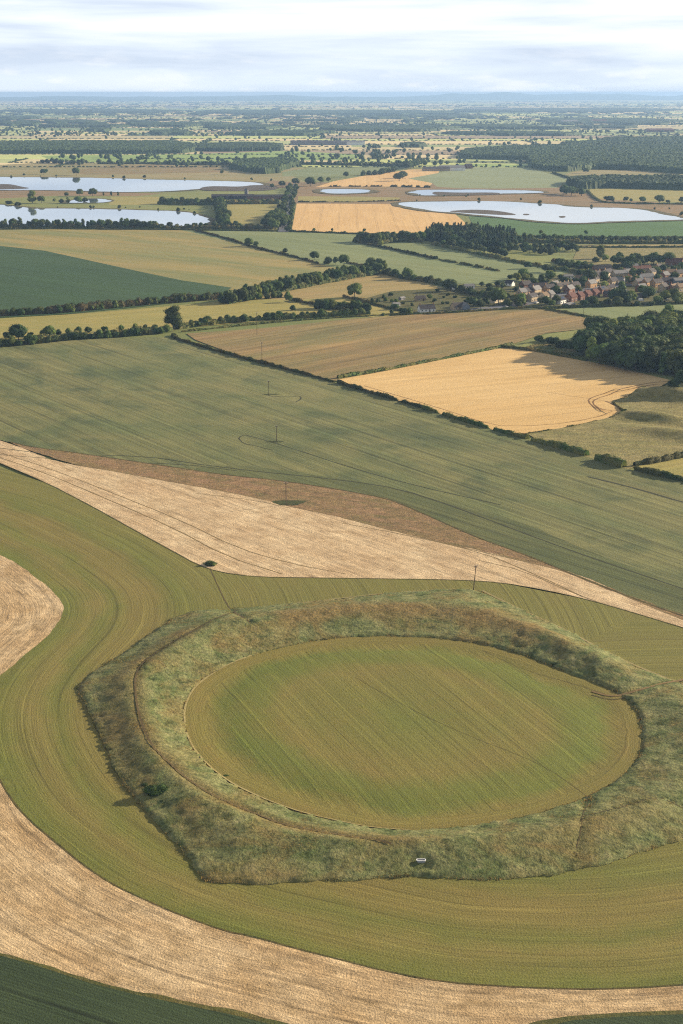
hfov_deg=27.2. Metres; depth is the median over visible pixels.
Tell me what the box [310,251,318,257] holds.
broadleaf tree
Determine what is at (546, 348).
scrub
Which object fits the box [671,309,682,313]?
woodland tree
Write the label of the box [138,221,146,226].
lakeside tree
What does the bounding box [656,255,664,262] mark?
village tree
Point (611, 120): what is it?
woodland
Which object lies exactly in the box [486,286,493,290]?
village tree
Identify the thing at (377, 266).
broadleaf tree
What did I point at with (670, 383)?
broadleaf tree
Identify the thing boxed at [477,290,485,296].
village tree
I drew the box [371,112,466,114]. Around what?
woodland
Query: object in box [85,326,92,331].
hedgerow tree
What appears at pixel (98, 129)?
woodland
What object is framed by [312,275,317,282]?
broadleaf tree
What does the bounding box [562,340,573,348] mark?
hedgerow tree
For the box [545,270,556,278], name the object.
village tree
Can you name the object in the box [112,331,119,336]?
hedgerow tree
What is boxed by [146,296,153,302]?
hedgerow tree
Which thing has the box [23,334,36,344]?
hedgerow tree
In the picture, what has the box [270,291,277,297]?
hedgerow tree
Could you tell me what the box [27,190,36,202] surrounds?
lakeside tree
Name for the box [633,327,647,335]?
woodland tree
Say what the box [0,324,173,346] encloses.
hedge
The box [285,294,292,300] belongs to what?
broadleaf tree
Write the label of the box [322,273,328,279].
broadleaf tree
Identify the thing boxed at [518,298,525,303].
village tree
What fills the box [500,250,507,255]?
field edge tree
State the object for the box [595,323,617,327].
woodland tree
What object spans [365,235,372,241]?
field edge tree
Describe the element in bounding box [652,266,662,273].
village tree
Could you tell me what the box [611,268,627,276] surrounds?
house
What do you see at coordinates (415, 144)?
woodland
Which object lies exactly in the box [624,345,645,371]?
woodland tree
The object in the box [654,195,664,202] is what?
broadleaf tree
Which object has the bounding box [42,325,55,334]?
broadleaf tree
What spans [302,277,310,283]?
broadleaf tree
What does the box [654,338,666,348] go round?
woodland tree
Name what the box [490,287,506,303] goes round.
broadleaf tree
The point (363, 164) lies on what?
hedge
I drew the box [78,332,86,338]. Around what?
hedgerow tree
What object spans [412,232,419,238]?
field edge tree
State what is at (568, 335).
field
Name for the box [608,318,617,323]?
woodland tree
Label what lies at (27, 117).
woodland
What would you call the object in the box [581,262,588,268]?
village tree
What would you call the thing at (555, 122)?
woodland
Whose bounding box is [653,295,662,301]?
village tree
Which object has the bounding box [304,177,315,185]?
lakeside tree
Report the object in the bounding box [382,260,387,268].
broadleaf tree
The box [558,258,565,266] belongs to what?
village tree
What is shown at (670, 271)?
house
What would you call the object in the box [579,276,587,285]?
village tree
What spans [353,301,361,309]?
hedgerow tree
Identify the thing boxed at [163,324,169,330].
hedgerow tree
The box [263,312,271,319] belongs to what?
hedgerow tree
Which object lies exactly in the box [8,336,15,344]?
hedgerow tree
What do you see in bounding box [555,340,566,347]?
hedgerow tree
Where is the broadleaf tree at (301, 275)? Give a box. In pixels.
[296,273,304,281]
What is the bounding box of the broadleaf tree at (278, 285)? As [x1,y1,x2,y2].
[269,280,284,290]
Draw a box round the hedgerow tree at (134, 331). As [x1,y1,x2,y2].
[129,327,140,335]
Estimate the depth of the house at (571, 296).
1195.21 m
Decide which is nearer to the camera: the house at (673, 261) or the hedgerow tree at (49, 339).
the hedgerow tree at (49, 339)
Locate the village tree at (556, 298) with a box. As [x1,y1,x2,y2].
[551,295,560,303]
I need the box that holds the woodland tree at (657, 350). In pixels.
[641,344,661,365]
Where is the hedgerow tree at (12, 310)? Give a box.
[10,307,15,313]
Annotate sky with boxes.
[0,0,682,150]
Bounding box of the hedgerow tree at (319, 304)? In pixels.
[315,299,323,307]
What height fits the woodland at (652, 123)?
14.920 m
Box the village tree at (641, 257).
[637,255,644,263]
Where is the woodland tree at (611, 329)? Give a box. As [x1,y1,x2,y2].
[604,327,616,335]
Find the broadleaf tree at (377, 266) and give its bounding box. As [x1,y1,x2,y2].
[372,263,383,271]
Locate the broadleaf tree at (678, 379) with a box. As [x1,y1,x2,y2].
[673,369,682,384]
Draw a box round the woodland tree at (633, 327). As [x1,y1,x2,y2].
[629,325,641,329]
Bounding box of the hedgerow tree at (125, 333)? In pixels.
[121,329,128,336]
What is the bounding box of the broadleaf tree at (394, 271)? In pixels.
[391,269,398,274]
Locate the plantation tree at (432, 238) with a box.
[429,231,435,241]
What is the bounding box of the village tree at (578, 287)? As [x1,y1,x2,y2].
[574,285,581,290]
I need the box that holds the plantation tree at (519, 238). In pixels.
[513,235,522,241]
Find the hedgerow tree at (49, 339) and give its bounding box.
[46,335,52,342]
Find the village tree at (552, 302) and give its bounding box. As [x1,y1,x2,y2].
[548,300,555,305]
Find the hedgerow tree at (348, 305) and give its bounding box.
[344,302,351,308]
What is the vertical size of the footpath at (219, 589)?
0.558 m
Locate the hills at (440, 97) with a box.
[0,95,682,99]
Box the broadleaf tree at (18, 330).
[8,324,28,339]
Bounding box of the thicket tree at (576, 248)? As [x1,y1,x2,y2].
[573,245,579,251]
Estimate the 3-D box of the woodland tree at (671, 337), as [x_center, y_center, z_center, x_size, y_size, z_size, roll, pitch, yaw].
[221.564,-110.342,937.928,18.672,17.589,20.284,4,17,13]
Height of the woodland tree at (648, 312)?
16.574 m
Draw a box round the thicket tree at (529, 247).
[525,244,532,250]
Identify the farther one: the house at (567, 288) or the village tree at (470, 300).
the house at (567, 288)
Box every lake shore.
[0,176,269,191]
[0,204,216,228]
[62,198,114,202]
[313,188,379,193]
[391,200,682,223]
[406,189,547,195]
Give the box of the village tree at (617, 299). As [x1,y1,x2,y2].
[612,296,623,303]
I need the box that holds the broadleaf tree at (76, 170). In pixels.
[72,167,79,172]
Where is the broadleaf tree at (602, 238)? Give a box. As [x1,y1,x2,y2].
[599,235,605,244]
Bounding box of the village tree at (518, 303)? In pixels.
[514,301,522,305]
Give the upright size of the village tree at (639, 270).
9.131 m
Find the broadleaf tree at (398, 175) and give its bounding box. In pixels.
[392,173,405,180]
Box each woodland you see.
[0,115,41,118]
[0,121,41,125]
[0,139,196,153]
[2,108,180,112]
[28,105,105,106]
[38,124,130,127]
[44,119,96,123]
[82,122,108,123]
[88,127,110,131]
[128,122,200,126]
[148,129,192,134]
[180,121,231,125]
[182,102,222,102]
[196,109,454,114]
[196,141,284,151]
[205,124,282,128]
[223,130,321,135]
[229,157,299,173]
[240,129,335,132]
[282,118,363,121]
[318,125,445,129]
[336,127,440,131]
[338,117,364,119]
[367,115,408,118]
[367,124,460,128]
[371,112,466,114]
[383,114,486,116]
[398,141,427,147]
[399,110,495,111]
[400,119,433,122]
[439,115,484,117]
[442,130,543,134]
[453,107,681,111]
[458,143,682,173]
[463,123,534,128]
[464,131,539,134]
[487,125,579,129]
[490,131,582,135]
[535,117,682,123]
[545,121,570,123]
[550,114,579,115]
[560,135,682,144]
[565,174,682,189]
[575,124,637,128]
[621,121,669,124]
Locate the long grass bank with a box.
[77,589,682,884]
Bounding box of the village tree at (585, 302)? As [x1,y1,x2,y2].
[580,300,589,305]
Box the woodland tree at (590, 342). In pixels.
[585,336,597,359]
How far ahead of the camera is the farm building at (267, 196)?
2345.14 m
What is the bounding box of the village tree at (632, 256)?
[628,253,637,260]
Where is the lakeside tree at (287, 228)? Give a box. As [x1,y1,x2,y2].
[284,225,291,230]
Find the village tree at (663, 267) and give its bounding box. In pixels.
[658,264,667,270]
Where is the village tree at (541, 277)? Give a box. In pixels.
[538,273,546,282]
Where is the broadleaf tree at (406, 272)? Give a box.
[402,267,413,276]
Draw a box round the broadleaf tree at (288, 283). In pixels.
[280,279,293,288]
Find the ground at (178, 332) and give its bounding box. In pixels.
[0,100,682,597]
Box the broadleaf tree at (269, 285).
[261,283,272,290]
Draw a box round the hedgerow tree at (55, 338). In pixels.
[51,336,57,341]
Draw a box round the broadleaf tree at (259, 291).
[256,284,261,294]
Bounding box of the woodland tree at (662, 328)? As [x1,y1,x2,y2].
[657,324,682,333]
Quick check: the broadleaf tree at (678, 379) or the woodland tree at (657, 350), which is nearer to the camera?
the broadleaf tree at (678, 379)
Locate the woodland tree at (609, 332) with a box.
[605,329,613,338]
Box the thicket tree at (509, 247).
[506,242,513,250]
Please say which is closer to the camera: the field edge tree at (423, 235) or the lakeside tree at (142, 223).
the field edge tree at (423, 235)
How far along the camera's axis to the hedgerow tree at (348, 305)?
1150.40 m
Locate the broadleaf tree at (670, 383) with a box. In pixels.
[667,379,680,386]
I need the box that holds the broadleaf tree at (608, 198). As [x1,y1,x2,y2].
[603,196,614,200]
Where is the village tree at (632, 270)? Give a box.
[629,267,636,273]
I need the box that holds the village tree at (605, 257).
[602,254,608,260]
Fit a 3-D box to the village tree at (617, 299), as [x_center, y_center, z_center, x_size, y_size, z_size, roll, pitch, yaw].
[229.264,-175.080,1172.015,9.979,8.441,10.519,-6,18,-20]
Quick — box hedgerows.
[0,101,682,166]
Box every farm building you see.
[166,106,192,108]
[211,194,253,198]
[246,194,291,198]
[290,140,346,144]
[341,140,364,144]
[422,166,449,170]
[439,165,464,170]
[465,163,472,168]
[469,108,511,108]
[591,119,606,120]
[644,128,674,131]
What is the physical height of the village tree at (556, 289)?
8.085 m
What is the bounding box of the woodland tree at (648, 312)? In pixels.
[641,309,658,316]
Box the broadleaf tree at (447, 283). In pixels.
[441,278,457,290]
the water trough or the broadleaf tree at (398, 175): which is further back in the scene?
the broadleaf tree at (398, 175)
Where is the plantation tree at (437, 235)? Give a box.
[435,229,439,240]
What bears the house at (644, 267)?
on the village at (409, 295)
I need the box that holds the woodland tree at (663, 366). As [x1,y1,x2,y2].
[658,351,667,374]
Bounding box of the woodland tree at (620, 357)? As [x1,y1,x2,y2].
[613,349,628,369]
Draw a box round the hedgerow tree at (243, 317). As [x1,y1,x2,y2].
[239,313,248,320]
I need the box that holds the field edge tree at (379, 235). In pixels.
[373,233,381,238]
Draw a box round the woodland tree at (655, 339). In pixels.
[644,335,672,347]
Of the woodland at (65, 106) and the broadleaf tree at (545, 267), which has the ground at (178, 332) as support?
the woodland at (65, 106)
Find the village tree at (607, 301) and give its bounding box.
[603,298,611,303]
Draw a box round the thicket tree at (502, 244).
[498,241,506,247]
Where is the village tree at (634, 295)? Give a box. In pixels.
[629,290,636,301]
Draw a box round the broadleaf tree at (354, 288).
[347,283,361,295]
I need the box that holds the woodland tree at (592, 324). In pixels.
[584,322,606,329]
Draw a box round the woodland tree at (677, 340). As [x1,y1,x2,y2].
[670,336,682,343]
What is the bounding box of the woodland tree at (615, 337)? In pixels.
[608,335,619,342]
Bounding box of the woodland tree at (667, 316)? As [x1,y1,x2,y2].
[656,315,679,320]
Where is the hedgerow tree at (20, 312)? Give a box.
[16,308,24,314]
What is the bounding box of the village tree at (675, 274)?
[669,271,679,277]
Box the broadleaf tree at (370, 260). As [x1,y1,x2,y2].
[365,257,375,262]
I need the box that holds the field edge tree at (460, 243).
[455,239,465,246]
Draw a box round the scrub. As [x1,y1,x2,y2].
[527,343,581,355]
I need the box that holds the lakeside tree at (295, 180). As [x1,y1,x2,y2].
[292,178,299,182]
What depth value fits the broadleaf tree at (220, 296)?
1184.81 m
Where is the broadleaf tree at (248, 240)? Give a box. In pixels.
[244,238,252,243]
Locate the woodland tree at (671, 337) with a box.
[666,333,681,340]
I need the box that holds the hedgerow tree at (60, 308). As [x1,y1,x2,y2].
[56,305,62,312]
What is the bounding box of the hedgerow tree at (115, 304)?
[113,299,118,307]
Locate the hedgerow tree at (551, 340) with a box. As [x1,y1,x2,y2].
[544,336,560,343]
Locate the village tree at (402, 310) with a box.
[398,307,406,312]
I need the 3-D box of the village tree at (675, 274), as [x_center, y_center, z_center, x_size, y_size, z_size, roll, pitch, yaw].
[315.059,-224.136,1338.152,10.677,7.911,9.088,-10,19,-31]
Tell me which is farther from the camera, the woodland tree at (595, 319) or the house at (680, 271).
the house at (680, 271)
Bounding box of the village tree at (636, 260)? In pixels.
[631,258,641,264]
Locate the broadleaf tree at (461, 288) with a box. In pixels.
[457,284,465,291]
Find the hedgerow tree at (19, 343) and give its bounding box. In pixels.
[15,340,22,345]
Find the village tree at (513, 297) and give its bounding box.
[510,294,518,302]
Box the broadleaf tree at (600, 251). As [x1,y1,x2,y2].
[596,245,605,257]
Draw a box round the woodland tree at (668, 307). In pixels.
[660,304,673,312]
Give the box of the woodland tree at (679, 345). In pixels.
[662,343,682,369]
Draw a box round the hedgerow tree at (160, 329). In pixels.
[158,327,164,332]
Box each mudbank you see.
[0,184,26,188]
[200,185,278,190]
[432,192,499,194]
[450,210,515,214]
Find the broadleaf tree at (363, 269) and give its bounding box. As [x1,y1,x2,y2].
[361,265,365,272]
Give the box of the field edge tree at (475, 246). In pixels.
[473,244,481,251]
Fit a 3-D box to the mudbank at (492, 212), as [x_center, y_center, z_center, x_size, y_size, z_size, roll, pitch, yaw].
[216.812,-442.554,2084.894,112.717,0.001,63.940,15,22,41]
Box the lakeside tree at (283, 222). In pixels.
[279,219,286,227]
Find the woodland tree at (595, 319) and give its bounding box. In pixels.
[581,314,610,326]
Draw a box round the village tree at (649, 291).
[640,285,655,297]
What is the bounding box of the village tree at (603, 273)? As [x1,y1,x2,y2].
[601,271,608,275]
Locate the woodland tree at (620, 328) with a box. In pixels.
[613,324,628,334]
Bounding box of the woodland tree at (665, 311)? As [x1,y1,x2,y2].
[660,309,672,313]
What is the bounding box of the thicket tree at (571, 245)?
[568,242,575,250]
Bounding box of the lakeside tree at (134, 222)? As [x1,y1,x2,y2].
[130,219,139,225]
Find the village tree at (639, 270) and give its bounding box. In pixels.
[637,268,645,274]
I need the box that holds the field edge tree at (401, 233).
[397,230,405,236]
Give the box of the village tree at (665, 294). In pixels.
[659,290,670,299]
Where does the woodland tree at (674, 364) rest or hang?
on the field at (568, 335)
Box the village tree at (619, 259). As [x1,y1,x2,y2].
[616,256,624,263]
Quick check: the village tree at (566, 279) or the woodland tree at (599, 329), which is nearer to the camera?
the woodland tree at (599, 329)
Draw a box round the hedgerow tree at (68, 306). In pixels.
[64,303,74,311]
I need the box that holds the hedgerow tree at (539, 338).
[534,335,545,342]
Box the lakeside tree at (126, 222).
[122,218,129,226]
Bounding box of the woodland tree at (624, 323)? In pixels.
[618,321,640,325]
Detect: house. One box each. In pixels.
[414,294,425,300]
[417,302,435,312]
[450,301,462,309]
[462,302,469,309]
[463,283,474,288]
[489,298,502,302]
[505,280,514,285]
[516,287,527,294]
[519,279,530,286]
[524,286,533,293]
[526,291,538,301]
[528,282,547,287]
[532,285,541,293]
[539,291,549,297]
[542,283,554,291]
[547,289,555,298]
[556,280,569,290]
[557,296,566,303]
[562,302,575,304]
[563,274,573,278]
[563,284,574,292]
[564,290,577,301]
[569,280,580,285]
[576,290,584,299]
[583,289,592,297]
[585,278,597,287]
[591,287,599,296]
[592,264,612,271]
[597,285,607,293]
[602,290,609,296]
[603,268,612,276]
[606,276,618,284]
[606,283,615,290]
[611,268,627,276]
[617,276,625,282]
[631,263,651,272]
[632,278,641,285]
[635,282,646,291]
[636,293,642,298]
[639,272,653,279]
[641,277,650,285]
[646,267,656,274]
[650,277,663,286]
[657,282,668,291]
[660,270,670,277]
[662,277,675,283]
[665,257,682,265]
[665,268,677,273]
[667,283,676,290]
[672,277,682,283]
[674,268,682,276]
[675,282,682,291]
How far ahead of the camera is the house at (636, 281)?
1290.45 m
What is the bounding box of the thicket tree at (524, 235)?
[522,232,527,238]
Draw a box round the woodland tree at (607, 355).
[598,346,614,366]
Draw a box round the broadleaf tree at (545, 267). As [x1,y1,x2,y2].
[541,264,551,270]
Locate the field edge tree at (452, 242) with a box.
[449,239,455,245]
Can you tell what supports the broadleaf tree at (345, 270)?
on the ground at (178, 332)
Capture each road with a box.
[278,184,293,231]
[443,283,631,311]
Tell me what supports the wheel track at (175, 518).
on the field at (315, 540)
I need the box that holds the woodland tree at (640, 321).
[632,320,651,325]
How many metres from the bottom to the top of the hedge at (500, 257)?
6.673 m
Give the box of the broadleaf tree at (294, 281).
[283,277,295,287]
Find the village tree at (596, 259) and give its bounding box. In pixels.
[592,256,599,261]
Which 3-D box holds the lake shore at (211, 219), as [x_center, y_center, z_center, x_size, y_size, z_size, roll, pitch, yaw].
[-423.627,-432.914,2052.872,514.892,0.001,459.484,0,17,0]
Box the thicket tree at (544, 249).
[541,247,547,252]
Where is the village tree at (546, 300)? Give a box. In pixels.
[540,296,550,305]
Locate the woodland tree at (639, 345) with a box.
[634,342,644,369]
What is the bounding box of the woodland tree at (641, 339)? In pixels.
[634,333,651,345]
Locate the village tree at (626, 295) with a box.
[616,289,633,301]
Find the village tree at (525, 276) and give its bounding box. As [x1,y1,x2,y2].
[521,273,529,280]
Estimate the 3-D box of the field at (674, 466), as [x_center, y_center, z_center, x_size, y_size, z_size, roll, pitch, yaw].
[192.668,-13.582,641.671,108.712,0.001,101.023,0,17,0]
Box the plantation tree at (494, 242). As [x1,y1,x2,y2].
[490,235,497,246]
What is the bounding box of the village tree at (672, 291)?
[669,288,678,300]
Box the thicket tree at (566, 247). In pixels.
[563,244,570,249]
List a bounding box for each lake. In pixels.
[0,177,262,191]
[0,205,209,226]
[69,199,111,202]
[321,189,369,193]
[399,201,682,222]
[409,190,542,194]
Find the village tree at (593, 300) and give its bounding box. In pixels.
[585,295,598,305]
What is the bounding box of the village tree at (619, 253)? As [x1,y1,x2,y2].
[616,251,623,256]
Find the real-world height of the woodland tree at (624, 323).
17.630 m
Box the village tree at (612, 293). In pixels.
[608,288,619,298]
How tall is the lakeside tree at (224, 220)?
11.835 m
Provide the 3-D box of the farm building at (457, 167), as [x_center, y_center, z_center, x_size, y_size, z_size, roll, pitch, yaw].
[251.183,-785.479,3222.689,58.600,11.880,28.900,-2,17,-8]
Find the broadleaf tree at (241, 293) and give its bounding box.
[235,289,247,298]
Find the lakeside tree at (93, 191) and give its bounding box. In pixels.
[88,188,97,195]
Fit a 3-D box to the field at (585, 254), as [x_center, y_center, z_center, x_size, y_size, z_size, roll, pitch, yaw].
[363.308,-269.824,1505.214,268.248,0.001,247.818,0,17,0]
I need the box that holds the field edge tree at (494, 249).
[490,246,500,253]
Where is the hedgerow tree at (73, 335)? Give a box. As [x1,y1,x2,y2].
[67,332,79,339]
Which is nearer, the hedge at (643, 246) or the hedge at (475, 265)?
the hedge at (475, 265)
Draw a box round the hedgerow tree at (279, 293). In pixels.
[277,291,282,297]
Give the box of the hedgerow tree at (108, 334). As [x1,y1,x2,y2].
[105,330,111,337]
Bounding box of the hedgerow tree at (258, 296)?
[255,293,261,298]
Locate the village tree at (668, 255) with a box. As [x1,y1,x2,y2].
[663,252,675,259]
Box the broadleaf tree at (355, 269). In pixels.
[348,265,359,273]
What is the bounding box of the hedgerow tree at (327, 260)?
[323,257,332,263]
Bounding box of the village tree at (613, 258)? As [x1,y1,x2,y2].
[610,255,617,262]
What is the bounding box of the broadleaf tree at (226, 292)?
[223,290,230,301]
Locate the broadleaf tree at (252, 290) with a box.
[247,286,256,296]
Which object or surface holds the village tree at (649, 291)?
on the village at (409, 295)
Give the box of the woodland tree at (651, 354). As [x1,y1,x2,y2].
[644,345,658,372]
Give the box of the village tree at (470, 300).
[465,296,478,306]
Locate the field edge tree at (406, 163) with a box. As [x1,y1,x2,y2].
[403,161,410,167]
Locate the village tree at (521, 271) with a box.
[518,268,528,274]
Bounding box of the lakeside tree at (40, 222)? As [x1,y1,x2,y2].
[36,220,44,225]
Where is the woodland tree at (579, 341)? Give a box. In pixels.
[570,328,600,354]
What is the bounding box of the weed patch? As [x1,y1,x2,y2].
[272,500,305,504]
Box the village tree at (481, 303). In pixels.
[475,299,485,306]
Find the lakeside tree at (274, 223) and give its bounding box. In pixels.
[269,220,279,229]
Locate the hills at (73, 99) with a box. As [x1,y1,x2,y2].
[0,98,471,100]
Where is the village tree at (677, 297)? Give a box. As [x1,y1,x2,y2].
[670,291,682,301]
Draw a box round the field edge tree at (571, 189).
[566,186,575,195]
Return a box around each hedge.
[0,223,272,229]
[0,227,277,231]
[0,292,224,315]
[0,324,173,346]
[97,161,228,164]
[157,199,212,204]
[174,336,334,382]
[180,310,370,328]
[194,229,318,263]
[221,269,382,303]
[225,198,279,203]
[289,229,372,234]
[291,297,357,310]
[298,199,400,201]
[300,161,402,165]
[329,184,430,187]
[337,342,513,378]
[337,379,421,407]
[342,294,398,310]
[352,236,421,243]
[355,240,437,258]
[382,267,491,297]
[421,404,529,438]
[427,306,545,314]
[431,241,577,272]
[438,258,499,271]
[502,345,588,360]
[519,237,682,243]
[521,235,682,237]
[528,410,625,432]
[530,437,589,455]
[545,306,610,318]
[546,301,682,308]
[552,171,568,177]
[578,245,682,247]
[586,190,682,204]
[594,453,626,467]
[612,401,626,410]
[613,383,666,400]
[633,451,682,465]
[633,465,682,481]
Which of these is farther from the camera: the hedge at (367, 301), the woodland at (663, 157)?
the woodland at (663, 157)
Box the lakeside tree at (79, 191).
[76,189,82,193]
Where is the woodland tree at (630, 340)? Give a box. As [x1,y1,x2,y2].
[622,337,635,345]
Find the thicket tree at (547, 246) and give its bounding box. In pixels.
[545,244,553,249]
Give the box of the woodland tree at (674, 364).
[667,350,682,376]
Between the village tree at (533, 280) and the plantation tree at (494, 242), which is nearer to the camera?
the village tree at (533, 280)
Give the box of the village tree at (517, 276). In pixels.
[512,272,520,281]
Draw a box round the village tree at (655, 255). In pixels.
[648,252,658,263]
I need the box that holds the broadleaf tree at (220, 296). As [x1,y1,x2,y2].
[218,292,223,302]
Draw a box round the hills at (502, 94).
[440,92,682,96]
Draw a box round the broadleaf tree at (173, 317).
[163,305,182,329]
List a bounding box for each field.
[0,163,304,182]
[0,188,286,229]
[0,190,162,197]
[0,229,335,289]
[0,246,230,317]
[0,298,312,340]
[0,337,682,585]
[0,441,682,626]
[0,468,682,989]
[0,555,63,674]
[0,783,682,1023]
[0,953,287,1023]
[0,955,266,1023]
[11,442,682,618]
[42,151,358,162]
[69,165,225,174]
[109,197,158,204]
[183,230,510,283]
[186,309,585,380]
[194,465,682,613]
[225,204,277,225]
[262,274,441,299]
[267,180,682,223]
[282,166,405,176]
[292,204,464,232]
[294,297,397,316]
[298,196,399,201]
[317,169,438,186]
[340,348,669,432]
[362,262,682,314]
[382,242,569,277]
[408,167,566,188]
[420,238,588,269]
[426,160,526,163]
[459,164,526,166]
[469,216,682,236]
[520,329,673,379]
[528,383,682,468]
[529,1010,682,1023]
[558,1014,682,1023]
[559,304,682,318]
[565,169,682,175]
[573,248,682,264]
[579,244,682,246]
[590,188,682,201]
[634,458,682,481]
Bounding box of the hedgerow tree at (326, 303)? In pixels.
[323,300,330,309]
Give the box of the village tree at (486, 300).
[482,297,489,303]
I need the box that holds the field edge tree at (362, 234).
[360,232,371,236]
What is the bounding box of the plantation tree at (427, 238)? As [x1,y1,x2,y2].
[424,229,429,240]
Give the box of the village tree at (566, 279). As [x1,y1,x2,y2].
[559,277,570,281]
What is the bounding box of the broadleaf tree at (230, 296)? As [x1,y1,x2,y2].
[226,292,237,303]
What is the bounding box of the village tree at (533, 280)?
[531,278,538,282]
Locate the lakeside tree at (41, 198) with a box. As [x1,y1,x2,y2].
[37,196,45,202]
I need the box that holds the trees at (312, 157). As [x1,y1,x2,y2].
[0,103,672,164]
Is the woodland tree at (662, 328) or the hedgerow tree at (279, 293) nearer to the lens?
the woodland tree at (662, 328)
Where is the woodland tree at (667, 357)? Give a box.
[660,348,682,374]
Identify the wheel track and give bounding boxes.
[0,452,345,573]
[0,457,281,573]
[2,448,682,588]
[8,455,236,470]
[78,465,263,499]
[238,435,500,504]
[341,517,682,619]
[344,523,582,596]
[366,386,614,425]
[479,560,604,604]
[587,476,682,502]
[588,381,666,409]
[592,383,665,410]
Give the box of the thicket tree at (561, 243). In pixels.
[559,241,564,249]
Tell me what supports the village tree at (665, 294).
on the village at (409, 295)
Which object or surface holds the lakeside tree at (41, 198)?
on the field at (207, 210)
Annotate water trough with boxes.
[416,859,425,862]
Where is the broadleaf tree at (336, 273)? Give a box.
[330,270,342,278]
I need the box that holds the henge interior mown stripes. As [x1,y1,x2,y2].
[207,644,623,819]
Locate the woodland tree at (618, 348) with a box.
[610,342,635,367]
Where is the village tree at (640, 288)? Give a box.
[637,285,645,291]
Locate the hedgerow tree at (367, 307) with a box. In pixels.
[361,303,371,310]
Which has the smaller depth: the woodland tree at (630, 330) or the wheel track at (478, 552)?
the wheel track at (478, 552)
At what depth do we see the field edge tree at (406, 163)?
3260.09 m
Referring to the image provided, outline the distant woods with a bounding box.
[0,101,682,126]
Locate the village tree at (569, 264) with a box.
[566,261,573,267]
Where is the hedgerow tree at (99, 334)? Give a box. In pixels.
[95,329,104,338]
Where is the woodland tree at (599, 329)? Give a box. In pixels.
[586,325,606,335]
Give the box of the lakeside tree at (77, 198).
[74,196,81,200]
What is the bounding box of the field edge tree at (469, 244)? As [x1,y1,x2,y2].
[463,241,474,248]
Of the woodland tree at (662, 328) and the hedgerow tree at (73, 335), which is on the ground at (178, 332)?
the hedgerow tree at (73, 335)
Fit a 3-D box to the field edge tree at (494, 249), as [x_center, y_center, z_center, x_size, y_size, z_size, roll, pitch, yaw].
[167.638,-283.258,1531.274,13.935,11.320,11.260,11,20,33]
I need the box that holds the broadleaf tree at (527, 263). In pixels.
[523,261,532,266]
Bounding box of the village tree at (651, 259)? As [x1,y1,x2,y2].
[648,255,655,264]
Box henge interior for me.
[185,636,641,829]
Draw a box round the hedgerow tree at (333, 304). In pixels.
[329,300,337,308]
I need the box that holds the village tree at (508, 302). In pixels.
[502,298,512,305]
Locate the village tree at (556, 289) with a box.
[550,285,560,293]
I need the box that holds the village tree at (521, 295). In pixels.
[517,293,526,299]
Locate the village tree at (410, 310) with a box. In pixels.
[406,307,412,313]
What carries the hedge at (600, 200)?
on the ground at (178, 332)
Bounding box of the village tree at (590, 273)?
[581,269,597,279]
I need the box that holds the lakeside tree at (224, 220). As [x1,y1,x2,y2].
[220,218,227,224]
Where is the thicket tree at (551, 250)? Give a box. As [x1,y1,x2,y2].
[548,247,555,254]
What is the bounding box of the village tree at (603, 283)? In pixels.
[601,281,608,285]
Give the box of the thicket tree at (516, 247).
[513,245,519,249]
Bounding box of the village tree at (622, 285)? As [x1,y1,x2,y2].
[618,281,626,288]
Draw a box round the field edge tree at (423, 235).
[418,231,426,238]
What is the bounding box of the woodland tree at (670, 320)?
[654,317,679,326]
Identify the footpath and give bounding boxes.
[134,610,391,843]
[210,568,230,608]
[357,678,584,794]
[574,796,587,852]
[581,798,682,816]
[591,679,682,696]
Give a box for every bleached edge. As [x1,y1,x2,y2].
[183,655,251,726]
[185,732,409,829]
[307,588,454,601]
[483,590,682,684]
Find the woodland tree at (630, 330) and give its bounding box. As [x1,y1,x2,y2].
[625,328,634,334]
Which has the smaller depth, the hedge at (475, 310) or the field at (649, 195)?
the hedge at (475, 310)
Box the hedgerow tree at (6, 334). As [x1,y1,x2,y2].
[3,332,9,337]
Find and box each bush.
[142,783,167,796]
[205,560,216,565]
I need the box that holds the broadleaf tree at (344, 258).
[338,254,349,262]
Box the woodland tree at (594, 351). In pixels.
[589,343,607,363]
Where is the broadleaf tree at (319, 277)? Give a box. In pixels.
[312,273,322,281]
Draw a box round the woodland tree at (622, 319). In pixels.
[617,317,629,321]
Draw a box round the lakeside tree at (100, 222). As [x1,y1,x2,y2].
[98,220,105,224]
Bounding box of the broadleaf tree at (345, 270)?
[341,268,348,275]
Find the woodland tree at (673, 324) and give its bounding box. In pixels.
[663,322,677,327]
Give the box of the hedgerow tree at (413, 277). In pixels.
[410,274,416,280]
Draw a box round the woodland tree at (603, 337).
[596,332,608,344]
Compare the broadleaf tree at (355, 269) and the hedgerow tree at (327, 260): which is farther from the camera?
the hedgerow tree at (327, 260)
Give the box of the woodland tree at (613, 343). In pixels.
[606,340,624,363]
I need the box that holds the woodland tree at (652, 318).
[639,315,657,321]
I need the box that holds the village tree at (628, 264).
[623,261,634,267]
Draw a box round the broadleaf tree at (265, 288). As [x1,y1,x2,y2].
[257,284,268,294]
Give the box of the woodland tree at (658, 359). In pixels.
[655,350,666,371]
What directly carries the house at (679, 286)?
on the village at (409, 295)
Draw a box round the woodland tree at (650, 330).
[634,323,658,335]
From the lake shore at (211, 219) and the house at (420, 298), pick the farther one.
the lake shore at (211, 219)

